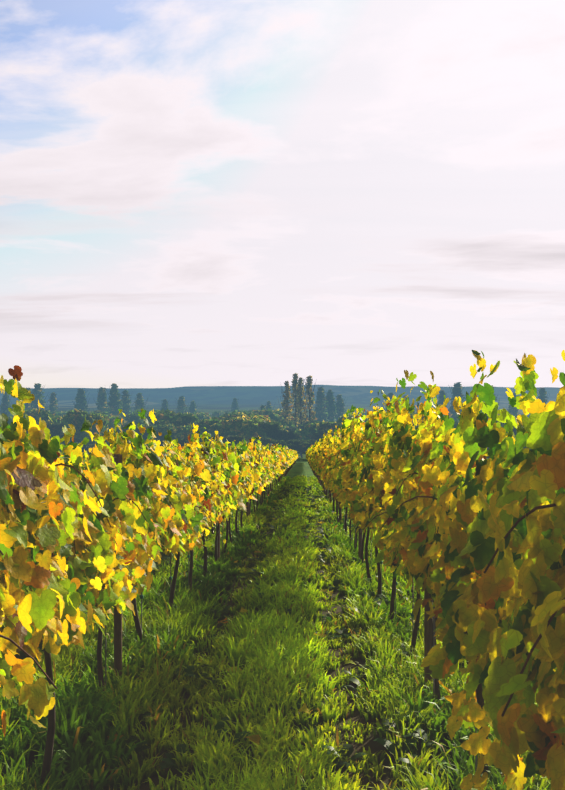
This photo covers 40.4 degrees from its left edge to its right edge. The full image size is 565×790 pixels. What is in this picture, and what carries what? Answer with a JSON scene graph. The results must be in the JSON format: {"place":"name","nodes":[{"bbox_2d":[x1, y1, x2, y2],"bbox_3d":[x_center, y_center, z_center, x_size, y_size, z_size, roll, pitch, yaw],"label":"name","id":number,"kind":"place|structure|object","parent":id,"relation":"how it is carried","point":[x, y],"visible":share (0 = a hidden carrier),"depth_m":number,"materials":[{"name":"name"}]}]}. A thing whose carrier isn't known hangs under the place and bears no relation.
{"place":"outdoors","nodes":[
{"label":"outdoors","id":0,"kind":"place"},
{"bbox_2d":[0,385,559,789],"bbox_3d":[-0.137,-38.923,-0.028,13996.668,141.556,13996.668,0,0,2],"label":"ground","id":1,"kind":"structure","parent":0,"point":[208,399],"depth_m":201.55,"materials":[{"name":"soil"}]},
{"bbox_2d":[0,391,12,416],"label":"poplar tree","id":2,"kind":"object","parent":1,"relation":"on","point":[5,405],"visible":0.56,"depth_m":332.43,"materials":[{"name":"green plant"}]},
{"bbox_2d":[7,416,13,423],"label":"round tree","id":3,"kind":"object","parent":1,"relation":"on","point":[10,419],"visible":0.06,"depth_m":179.73,"materials":[{"name":"green plant"}]},
{"bbox_2d":[24,387,32,409],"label":"poplar tree","id":4,"kind":"object","parent":1,"relation":"on","point":[26,404],"visible":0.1,"depth_m":332.17,"materials":[{"name":"green plant"}]},
{"bbox_2d":[28,383,48,409],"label":"poplar tree","id":5,"kind":"object","parent":1,"relation":"on","point":[37,391],"visible":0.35,"depth_m":322.01,"materials":[{"name":"green plant"}]},
{"bbox_2d":[23,408,62,424],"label":"round tree","id":6,"kind":"object","parent":1,"relation":"on","point":[42,414],"visible":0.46,"depth_m":185.42,"materials":[{"name":"green plant"}]},
{"bbox_2d":[36,422,62,439],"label":"round tree","id":7,"kind":"object","parent":1,"relation":"on","point":[51,427],"visible":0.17,"depth_m":170.86,"materials":[{"name":"green plant"}]},
{"bbox_2d":[47,392,57,411],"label":"poplar tree","id":8,"kind":"object","parent":1,"relation":"on","point":[53,403],"visible":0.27,"depth_m":341.96,"materials":[{"name":"green plant"}]},
{"bbox_2d":[48,410,66,443],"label":"round tree","id":9,"kind":"object","parent":1,"relation":"on","point":[61,413],"visible":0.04,"depth_m":308.69,"materials":[{"name":"green plant"}]},
{"bbox_2d":[52,424,80,443],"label":"round tree","id":10,"kind":"object","parent":1,"relation":"on","point":[58,431],"visible":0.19,"depth_m":167.46,"materials":[{"name":"green plant"}]},
{"bbox_2d":[73,389,89,442],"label":"poplar tree","id":11,"kind":"object","parent":1,"relation":"on","point":[80,399],"visible":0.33,"depth_m":331.59,"materials":[{"name":"green plant"}]},
{"bbox_2d":[61,409,110,439],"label":"round tree","id":12,"kind":"object","parent":1,"relation":"on","point":[76,418],"visible":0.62,"depth_m":167.90,"materials":[{"name":"green plant"}]},
{"bbox_2d":[77,443,95,453],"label":"round tree","id":13,"kind":"object","parent":1,"relation":"on","point":[86,446],"visible":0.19,"depth_m":148.57,"materials":[{"name":"green plant"}]},
{"bbox_2d":[78,430,115,443],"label":"round tree","id":14,"kind":"object","parent":1,"relation":"on","point":[83,435],"visible":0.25,"depth_m":165.21,"materials":[{"name":"green plant"}]},
{"bbox_2d":[92,387,109,412],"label":"poplar tree","id":15,"kind":"object","parent":1,"relation":"on","point":[102,401],"visible":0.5,"depth_m":336.36,"materials":[{"name":"green plant"}]},
{"bbox_2d":[89,410,113,416],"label":"round tree","id":16,"kind":"object","parent":1,"relation":"on","point":[101,412],"visible":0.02,"depth_m":275.89,"materials":[{"name":"green plant"}]},
{"bbox_2d":[106,383,124,416],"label":"poplar tree","id":17,"kind":"object","parent":1,"relation":"on","point":[114,401],"visible":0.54,"depth_m":325.98,"materials":[{"name":"green plant"}]},
{"bbox_2d":[108,415,127,430],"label":"round tree","id":18,"kind":"object","parent":1,"relation":"on","point":[112,419],"visible":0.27,"depth_m":224.15,"materials":[{"name":"green plant"}]},
{"bbox_2d":[119,390,136,417],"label":"poplar tree","id":19,"kind":"object","parent":1,"relation":"on","point":[125,400],"visible":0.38,"depth_m":341.09,"materials":[{"name":"green plant"}]},
{"bbox_2d":[124,409,152,424],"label":"round tree","id":20,"kind":"object","parent":1,"relation":"on","point":[134,417],"visible":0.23,"depth_m":237.21,"materials":[{"name":"green plant"}]},
{"bbox_2d":[131,393,148,411],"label":"poplar tree","id":21,"kind":"object","parent":1,"relation":"on","point":[139,402],"visible":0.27,"depth_m":351.12,"materials":[{"name":"green plant"}]},
{"bbox_2d":[120,422,163,442],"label":"round tree","id":22,"kind":"object","parent":1,"relation":"on","point":[144,435],"visible":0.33,"depth_m":174.48,"materials":[{"name":"green plant"}]},
{"bbox_2d":[137,419,176,437],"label":"round tree","id":23,"kind":"object","parent":1,"relation":"on","point":[164,426],"visible":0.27,"depth_m":177.46,"materials":[{"name":"green plant"}]},
{"bbox_2d":[160,399,169,411],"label":"poplar tree","id":24,"kind":"object","parent":1,"relation":"on","point":[164,404],"visible":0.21,"depth_m":380.77,"materials":[{"name":"green plant"}]},
{"bbox_2d":[150,439,183,452],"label":"round tree","id":25,"kind":"object","parent":1,"relation":"on","point":[161,441],"visible":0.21,"depth_m":143.59,"materials":[{"name":"green plant"}]},
{"bbox_2d":[143,409,198,425],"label":"round tree","id":26,"kind":"object","parent":1,"relation":"on","point":[173,416],"visible":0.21,"depth_m":184.80,"materials":[{"name":"green plant"}]},
{"bbox_2d":[172,421,188,439],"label":"round tree","id":27,"kind":"object","parent":1,"relation":"on","point":[179,423],"visible":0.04,"depth_m":182.86,"materials":[{"name":"green plant"}]},
{"bbox_2d":[176,396,188,413],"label":"poplar tree","id":28,"kind":"object","parent":1,"relation":"on","point":[181,407],"visible":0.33,"depth_m":370.27,"materials":[{"name":"green plant"}]},
{"bbox_2d":[172,425,192,439],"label":"round tree","id":29,"kind":"object","parent":1,"relation":"on","point":[179,429],"visible":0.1,"depth_m":178.42,"materials":[{"name":"green plant"}]},
{"bbox_2d":[175,431,201,439],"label":"round tree","id":30,"kind":"object","parent":1,"relation":"on","point":[181,435],"visible":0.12,"depth_m":167.00,"materials":[{"name":"green plant"}]},
{"bbox_2d":[188,400,197,412],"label":"poplar tree","id":31,"kind":"object","parent":1,"relation":"on","point":[192,407],"visible":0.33,"depth_m":390.62,"materials":[{"name":"green plant"}]},
{"bbox_2d":[178,434,216,446],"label":"round tree","id":32,"kind":"object","parent":1,"relation":"on","point":[182,441],"visible":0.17,"depth_m":143.60,"materials":[{"name":"green plant"}]},
{"bbox_2d":[184,411,211,418],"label":"round tree","id":33,"kind":"object","parent":1,"relation":"on","point":[201,415],"visible":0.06,"depth_m":293.36,"materials":[{"name":"green plant"}]},
{"bbox_2d":[180,417,220,437],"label":"round tree","id":34,"kind":"object","parent":1,"relation":"on","point":[206,423],"visible":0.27,"depth_m":168.58,"materials":[{"name":"green plant"}]},
{"bbox_2d":[211,411,232,417],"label":"round tree","id":35,"kind":"object","parent":1,"relation":"on","point":[216,414],"visible":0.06,"depth_m":357.58,"materials":[{"name":"green plant"}]},
{"bbox_2d":[210,435,245,447],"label":"round tree","id":36,"kind":"object","parent":1,"relation":"on","point":[231,438],"visible":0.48,"depth_m":144.75,"materials":[{"name":"green plant"}]},
{"bbox_2d":[208,416,250,437],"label":"round tree","id":37,"kind":"object","parent":1,"relation":"on","point":[223,428],"visible":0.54,"depth_m":164.22,"materials":[{"name":"green plant"}]},
{"bbox_2d":[228,398,238,410],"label":"poplar tree","id":38,"kind":"object","parent":1,"relation":"on","point":[234,406],"visible":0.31,"depth_m":420.17,"materials":[{"name":"green plant"}]},
{"bbox_2d":[209,410,262,419],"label":"round tree","id":39,"kind":"object","parent":1,"relation":"on","point":[229,415],"visible":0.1,"depth_m":201.98,"materials":[{"name":"green plant"}]},
{"bbox_2d":[235,409,252,412],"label":"round tree","id":40,"kind":"object","parent":1,"relation":"on","point":[249,411],"visible":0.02,"depth_m":293.60,"materials":[{"name":"green plant"}]},
{"bbox_2d":[233,413,272,421],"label":"round tree","id":41,"kind":"object","parent":1,"relation":"on","point":[265,418],"visible":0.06,"depth_m":171.67,"materials":[{"name":"green plant"}]},
{"bbox_2d":[235,437,273,449],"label":"round tree","id":42,"kind":"object","parent":1,"relation":"on","point":[265,441],"visible":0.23,"depth_m":146.19,"materials":[{"name":"green plant"}]},
{"bbox_2d":[226,417,283,438],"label":"round tree","id":43,"kind":"object","parent":1,"relation":"on","point":[249,429],"visible":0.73,"depth_m":162.23,"materials":[{"name":"green plant"}]},
{"bbox_2d":[265,401,273,409],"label":"poplar tree","id":44,"kind":"object","parent":1,"relation":"on","point":[269,406],"visible":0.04,"depth_m":379.88,"materials":[{"name":"green plant"}]},
{"bbox_2d":[257,422,282,438],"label":"round tree","id":45,"kind":"object","parent":1,"relation":"on","point":[270,428],"visible":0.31,"depth_m":163.35,"materials":[{"name":"green plant"}]},
{"bbox_2d":[251,408,298,422],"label":"round tree","id":46,"kind":"object","parent":1,"relation":"on","point":[273,415],"visible":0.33,"depth_m":247.51,"materials":[{"name":"green plant"}]},
{"bbox_2d":[0,475,550,789],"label":"grass","id":47,"kind":"structure","parent":1,"relation":"on","point":[274,654],"depth_m":5.08,"materials":[{"name":"green plant"}]},
{"bbox_2d":[0,350,564,789],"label":"vine","id":48,"kind":"object","parent":1,"relation":"on","point":[505,606],"depth_m":3.22,"materials":[{"name":"yellow plant"}]},
{"bbox_2d":[211,524,477,661],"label":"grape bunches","id":49,"kind":"object","parent":48,"relation":"hanging from","point":[213,528],"visible":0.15,"depth_m":5.44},
{"bbox_2d":[271,419,294,429],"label":"round tree","id":50,"kind":"object","parent":1,"relation":"on","point":[287,424],"visible":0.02,"depth_m":204.34,"materials":[{"name":"green plant"}]},
{"bbox_2d":[277,381,293,419],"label":"poplar tree","id":51,"kind":"object","parent":1,"relation":"on","point":[287,397],"visible":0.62,"depth_m":214.76,"materials":[{"name":"green plant"}]},
{"bbox_2d":[269,439,305,449],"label":"round tree","id":52,"kind":"object","parent":1,"relation":"on","point":[291,444],"visible":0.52,"depth_m":144.82,"materials":[{"name":"green plant"}]},
{"bbox_2d":[274,430,302,440],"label":"round tree","id":53,"kind":"object","parent":1,"relation":"on","point":[284,435],"visible":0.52,"depth_m":163.47,"materials":[{"name":"green plant"}]},
{"bbox_2d":[287,427,299,450],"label":"round tree","id":54,"kind":"object","parent":1,"relation":"on","point":[293,429],"visible":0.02,"depth_m":201.37,"materials":[{"name":"green plant"}]},
{"bbox_2d":[288,373,299,426],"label":"poplar tree","id":55,"kind":"object","parent":1,"relation":"on","point":[294,385],"visible":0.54,"depth_m":219.58,"materials":[{"name":"green plant"}]},
{"bbox_2d":[294,377,309,455],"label":"poplar tree","id":56,"kind":"object","parent":1,"relation":"on","point":[300,393],"visible":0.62,"depth_m":211.47,"materials":[{"name":"green plant"}]},
{"bbox_2d":[295,421,318,439],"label":"round tree","id":57,"kind":"object","parent":1,"relation":"on","point":[307,431],"visible":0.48,"depth_m":172.55,"materials":[{"name":"green plant"}]},
{"bbox_2d":[297,438,321,452],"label":"round tree","id":58,"kind":"object","parent":1,"relation":"on","point":[304,446],"visible":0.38,"depth_m":144.86,"materials":[{"name":"green plant"}]},
{"bbox_2d":[303,375,316,421],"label":"poplar tree","id":59,"kind":"object","parent":1,"relation":"on","point":[309,392],"visible":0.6,"depth_m":217.47,"materials":[{"name":"green plant"}]},
{"bbox_2d":[299,420,320,428],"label":"round tree","id":60,"kind":"object","parent":1,"relation":"on","point":[304,424],"depth_m":203.56,"materials":[{"name":"green plant"}]},
{"bbox_2d":[313,386,330,421],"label":"poplar tree","id":61,"kind":"object","parent":1,"relation":"on","point":[321,415],"visible":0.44,"depth_m":328.32,"materials":[{"name":"green plant"}]},
{"bbox_2d":[315,420,341,432],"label":"round tree","id":62,"kind":"object","parent":1,"relation":"on","point":[319,424],"visible":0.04,"depth_m":167.64,"materials":[{"name":"green plant"}]},
{"bbox_2d":[324,389,337,421],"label":"poplar tree","id":63,"kind":"object","parent":1,"relation":"on","point":[331,403],"visible":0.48,"depth_m":338.51,"materials":[{"name":"green plant"}]},
{"bbox_2d":[312,422,352,439],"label":"round tree","id":64,"kind":"object","parent":1,"relation":"on","point":[325,427],"visible":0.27,"depth_m":161.64,"materials":[{"name":"green plant"}]},
{"bbox_2d":[335,394,347,419],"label":"poplar tree","id":65,"kind":"object","parent":1,"relation":"on","point":[339,404],"visible":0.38,"depth_m":348.39,"materials":[{"name":"green plant"}]},
{"bbox_2d":[337,413,368,422],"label":"round tree","id":66,"kind":"object","parent":1,"relation":"on","point":[350,416],"visible":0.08,"depth_m":169.11,"materials":[{"name":"green plant"}]},
{"bbox_2d":[380,392,397,412],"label":"poplar tree","id":67,"kind":"object","parent":1,"relation":"on","point":[390,395],"visible":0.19,"depth_m":338.26,"materials":[{"name":"green plant"}]},
{"bbox_2d":[408,411,424,429],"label":"round tree","id":68,"kind":"object","parent":1,"relation":"on","point":[411,415],"visible":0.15,"depth_m":165.78,"materials":[{"name":"green plant"}]},
{"bbox_2d":[434,390,447,408],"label":"poplar tree","id":69,"kind":"object","parent":1,"relation":"on","point":[441,397],"visible":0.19,"depth_m":327.46,"materials":[{"name":"green plant"}]},
{"bbox_2d":[448,382,465,420],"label":"poplar tree","id":70,"kind":"object","parent":1,"relation":"on","point":[457,391],"visible":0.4,"depth_m":317.13,"materials":[{"name":"green plant"}]},
{"bbox_2d":[456,410,516,457],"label":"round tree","id":71,"kind":"object","parent":1,"relation":"on","point":[501,423],"depth_m":165.63,"materials":[{"name":"green plant"}]},
{"bbox_2d":[503,393,519,417],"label":"poplar tree","id":72,"kind":"object","parent":1,"relation":"on","point":[513,411],"visible":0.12,"depth_m":336.52,"materials":[{"name":"green plant"}]},
{"bbox_2d":[538,387,549,404],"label":"poplar tree","id":73,"kind":"object","parent":1,"relation":"on","point":[542,392],"visible":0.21,"depth_m":326.33,"materials":[{"name":"green plant"}]},
{"bbox_2d":[0,0,564,387],"label":"sky","id":74,"kind":"structure","parent":0,"point":[193,192],"materials":[{"name":"white"}]}
]}

